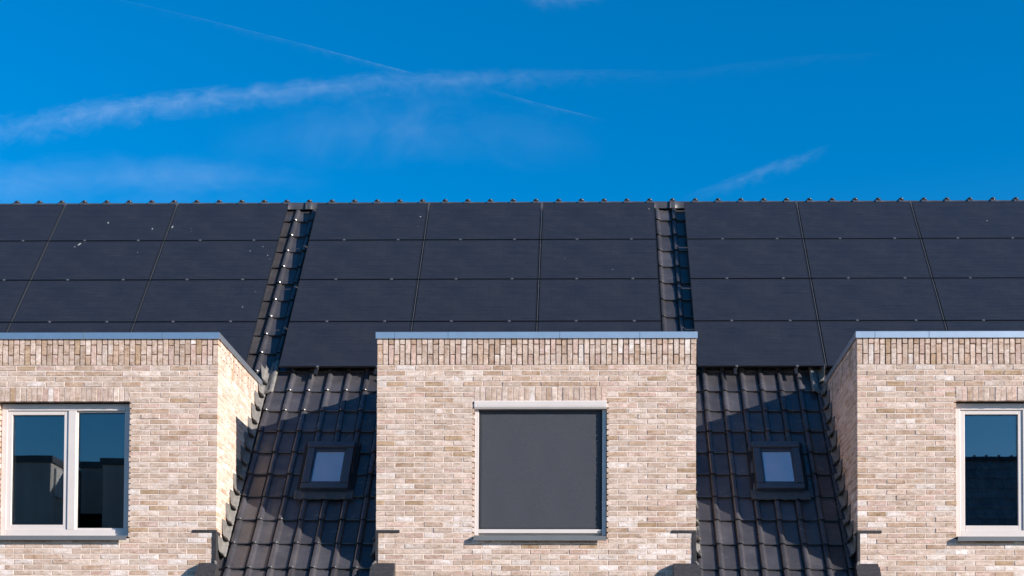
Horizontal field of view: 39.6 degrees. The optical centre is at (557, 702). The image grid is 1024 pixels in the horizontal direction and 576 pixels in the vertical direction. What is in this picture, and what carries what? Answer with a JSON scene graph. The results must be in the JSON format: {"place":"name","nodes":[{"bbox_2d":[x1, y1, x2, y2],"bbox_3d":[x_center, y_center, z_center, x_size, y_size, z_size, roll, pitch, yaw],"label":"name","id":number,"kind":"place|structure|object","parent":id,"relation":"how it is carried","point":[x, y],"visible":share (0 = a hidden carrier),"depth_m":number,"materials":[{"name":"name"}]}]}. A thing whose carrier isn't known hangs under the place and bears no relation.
{"place":"outdoors","nodes":[
{"label":"outdoors","id":0,"kind":"place"},
{"bbox_2d":[0,0,1023,203],"label":"sky","id":1,"kind":"structure","parent":0,"point":[114,101],"materials":[{"name":"blue"}]},
{"label":"ground","id":2,"kind":"structure","parent":0,"visible":0},
{"bbox_2d":[0,200,311,575],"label":"terraced house","id":3,"kind":"structure","parent":2,"relation":"on","point":[125,453],"depth_m":15.72,"materials":[{"name":"tile"}]},
{"bbox_2d":[0,323,10,332],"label":"solar panel","id":4,"kind":"object","parent":3,"relation":"attached to","point":[4,327],"visible":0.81,"depth_m":18.53,"materials":[{"name":"glass"}]},
{"bbox_2d":[0,281,30,322],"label":"solar panel","id":5,"kind":"object","parent":3,"relation":"attached to","point":[12,294],"visible":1,"depth_m":18.98,"materials":[{"name":"glass"}]},
{"bbox_2d":[0,241,48,280],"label":"solar panel","id":6,"kind":"object","parent":3,"relation":"attached to","point":[20,260],"visible":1,"depth_m":19.61,"materials":[{"name":"glass"}]},
{"bbox_2d":[0,204,65,241],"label":"solar panel","id":7,"kind":"object","parent":3,"relation":"attached to","point":[28,222],"visible":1,"depth_m":20.24,"materials":[{"name":"glass"}]},
{"bbox_2d":[0,402,130,539],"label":"window","id":8,"kind":"structure","parent":3,"relation":"in","point":[65,467],"depth_m":16.63,"materials":[{"name":"beige paint"}]},
{"bbox_2d":[8,322,134,332],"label":"solar panel","id":9,"kind":"object","parent":3,"relation":"attached to","point":[54,327],"visible":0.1,"depth_m":18.51,"materials":[{"name":"glass"}]},
{"bbox_2d":[13,280,149,322],"bbox_3d":[-6.339,-5.332,18.918,1.614,0.987,0.061,0,-41,1],"label":"solar panel","id":10,"kind":"object","parent":3,"relation":"attached to","point":[84,301],"visible":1,"depth_m":18.90,"materials":[{"name":"glass"}]},
{"bbox_2d":[32,241,163,280],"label":"solar panel","id":11,"kind":"object","parent":3,"relation":"attached to","point":[95,260],"visible":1,"depth_m":19.55,"materials":[{"name":"glass"}]},
{"bbox_2d":[50,204,177,241],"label":"solar panel","id":12,"kind":"object","parent":3,"relation":"attached to","point":[116,222],"visible":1,"depth_m":20.19,"materials":[{"name":"glass"}]},
{"bbox_2d":[132,322,256,362],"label":"solar panel","id":13,"kind":"object","parent":3,"relation":"attached to","point":[238,336],"visible":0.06,"depth_m":18.45,"materials":[{"name":"glass"}]},
{"bbox_2d":[136,280,267,321],"bbox_3d":[-4.724,-5.327,18.887,1.592,0.987,0.062,0,-41,1],"label":"solar panel","id":14,"kind":"object","parent":3,"relation":"attached to","point":[202,300],"visible":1,"depth_m":18.87,"materials":[{"name":"glass"}]},
{"bbox_2d":[151,241,278,280],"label":"solar panel","id":15,"kind":"object","parent":3,"relation":"attached to","point":[215,260],"visible":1,"depth_m":19.51,"materials":[{"name":"glass"}]},
{"bbox_2d":[165,204,287,240],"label":"solar panel","id":16,"kind":"object","parent":3,"relation":"attached to","point":[227,222],"visible":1,"depth_m":20.16,"materials":[{"name":"glass"}]},
{"bbox_2d":[222,198,701,575],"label":"terraced house","id":17,"kind":"structure","parent":2,"relation":"on","point":[360,471],"depth_m":15.62,"materials":[{"name":"brick"}]},
{"bbox_2d":[279,322,412,369],"bbox_3d":[-2.707,-4.579,18.204,1.614,0.987,0.061,0,-41,1],"label":"solar panel","id":18,"kind":"object","parent":17,"relation":"attached to","point":[317,345],"visible":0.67,"depth_m":18.20,"materials":[{"name":"glass"}]},
{"bbox_2d":[290,280,418,321],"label":"solar panel","id":19,"kind":"object","parent":17,"relation":"attached to","point":[354,300],"visible":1,"depth_m":18.83,"materials":[{"name":"glass"}]},
{"bbox_2d":[300,240,424,279],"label":"solar panel","id":20,"kind":"object","parent":17,"relation":"attached to","point":[363,260],"visible":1,"depth_m":19.48,"materials":[{"name":"glass"}]},
{"bbox_2d":[309,203,429,241],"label":"solar panel","id":21,"kind":"object","parent":17,"relation":"attached to","point":[385,221],"visible":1,"depth_m":20.12,"materials":[{"name":"glass"}]},
{"bbox_2d":[412,322,537,331],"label":"solar panel","id":22,"kind":"object","parent":17,"relation":"attached to","point":[474,326],"visible":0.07,"depth_m":18.41,"materials":[{"name":"glass"}]},
{"bbox_2d":[414,279,538,322],"bbox_3d":[-1.067,-5.315,18.818,1.614,0.987,0.061,0,-41,1],"label":"solar panel","id":23,"kind":"object","parent":17,"relation":"attached to","point":[487,300],"visible":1,"depth_m":18.80,"materials":[{"name":"glass"}]},
{"bbox_2d":[420,240,540,279],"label":"solar panel","id":24,"kind":"object","parent":17,"relation":"attached to","point":[475,259],"visible":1,"depth_m":19.45,"materials":[{"name":"glass"}]},
{"bbox_2d":[425,203,541,239],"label":"solar panel","id":25,"kind":"object","parent":17,"relation":"attached to","point":[483,221],"visible":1,"depth_m":20.09,"materials":[{"name":"glass"}]},
{"bbox_2d":[473,410,606,540],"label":"window","id":26,"kind":"structure","parent":17,"relation":"in","point":[499,537],"depth_m":15.51,"materials":[{"name":"beige paint"}]},
{"bbox_2d":[474,401,606,535],"bbox_3d":[-0.195,-2.574,15.614,1.459,1.485,0.087,0,-2,1],"label":"sun screen","id":27,"kind":"object","parent":17,"relation":"on","point":[539,467],"visible":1,"depth_m":15.63,"materials":[{"name":"grey fabric"}]},
{"bbox_2d":[540,240,657,278],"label":"solar panel","id":28,"kind":"object","parent":17,"relation":"attached to","point":[598,259],"visible":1,"depth_m":19.41,"materials":[{"name":"glass"}]},
{"bbox_2d":[542,202,655,239],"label":"solar panel","id":29,"kind":"object","parent":17,"relation":"attached to","point":[598,221],"visible":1,"depth_m":20.05,"materials":[{"name":"glass"}]},
{"bbox_2d":[538,279,660,321],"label":"solar panel","id":30,"kind":"object","parent":17,"relation":"attached to","point":[571,300],"visible":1,"depth_m":18.77,"materials":[{"name":"glass"}]},
{"bbox_2d":[538,321,660,331],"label":"solar panel","id":31,"kind":"object","parent":17,"relation":"attached to","point":[612,326],"visible":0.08,"depth_m":18.38,"materials":[{"name":"glass"}]},
{"bbox_2d":[669,197,1023,575],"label":"terraced house","id":32,"kind":"structure","parent":2,"relation":"on","point":[884,453],"depth_m":15.68,"materials":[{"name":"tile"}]},
{"bbox_2d":[684,202,802,240],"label":"solar panel","id":33,"kind":"object","parent":32,"relation":"attached to","point":[742,220],"visible":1,"depth_m":20.02,"materials":[{"name":"glass"}]},
{"bbox_2d":[687,239,810,278],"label":"solar panel","id":34,"kind":"object","parent":32,"relation":"attached to","point":[747,258],"visible":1,"depth_m":19.37,"materials":[{"name":"glass"}]},
{"bbox_2d":[690,279,817,322],"bbox_3d":[2.580,-5.303,18.749,1.614,0.987,0.061,0,-41,1],"label":"solar panel","id":35,"kind":"object","parent":32,"relation":"attached to","point":[753,299],"visible":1,"depth_m":18.73,"materials":[{"name":"glass"}]},
{"bbox_2d":[694,321,826,368],"bbox_3d":[2.565,-4.561,18.105,1.614,0.987,0.061,0,-41,1],"label":"solar panel","id":36,"kind":"object","parent":32,"relation":"attached to","point":[796,344],"visible":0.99,"depth_m":18.08,"materials":[{"name":"glass"}]},
{"bbox_2d":[798,202,920,239],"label":"solar panel","id":37,"kind":"object","parent":32,"relation":"attached to","point":[858,220],"visible":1,"depth_m":19.99,"materials":[{"name":"glass"}]},
{"bbox_2d":[804,239,931,279],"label":"solar panel","id":38,"kind":"object","parent":32,"relation":"attached to","point":[861,258],"visible":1,"depth_m":19.34,"materials":[{"name":"glass"}]},
{"bbox_2d":[812,278,943,321],"bbox_3d":[4.206,-5.298,18.718,1.614,0.987,0.061,0,-41,1],"label":"solar panel","id":39,"kind":"object","parent":32,"relation":"attached to","point":[888,299],"visible":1,"depth_m":18.70,"materials":[{"name":"glass"}]},
{"bbox_2d":[819,321,946,366],"bbox_3d":[4.192,-4.556,18.074,1.614,0.987,0.061,0,-41,1],"label":"solar panel","id":40,"kind":"object","parent":32,"relation":"attached to","point":[837,336],"visible":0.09,"depth_m":18.27,"materials":[{"name":"glass"}]},
{"bbox_2d":[912,201,1023,238],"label":"solar panel","id":41,"kind":"object","parent":32,"relation":"attached to","point":[969,219],"visible":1,"depth_m":19.97,"materials":[{"name":"glass"}]},
{"bbox_2d":[922,238,1023,278],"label":"solar panel","id":42,"kind":"object","parent":32,"relation":"attached to","point":[976,258],"visible":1,"depth_m":19.33,"materials":[{"name":"glass"}]},
{"bbox_2d":[933,278,1023,320],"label":"solar panel","id":43,"kind":"object","parent":32,"relation":"attached to","point":[981,299],"visible":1,"depth_m":18.69,"materials":[{"name":"glass"}]},
{"bbox_2d":[945,321,1023,330],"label":"solar panel","id":44,"kind":"object","parent":32,"relation":"attached to","point":[984,325],"visible":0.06,"depth_m":18.29,"materials":[{"name":"glass"}]},
{"bbox_2d":[955,402,1023,540],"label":"window","id":45,"kind":"structure","parent":32,"relation":"in","point":[989,440],"depth_m":17.07,"materials":[{"name":"beige paint"}]}
]}

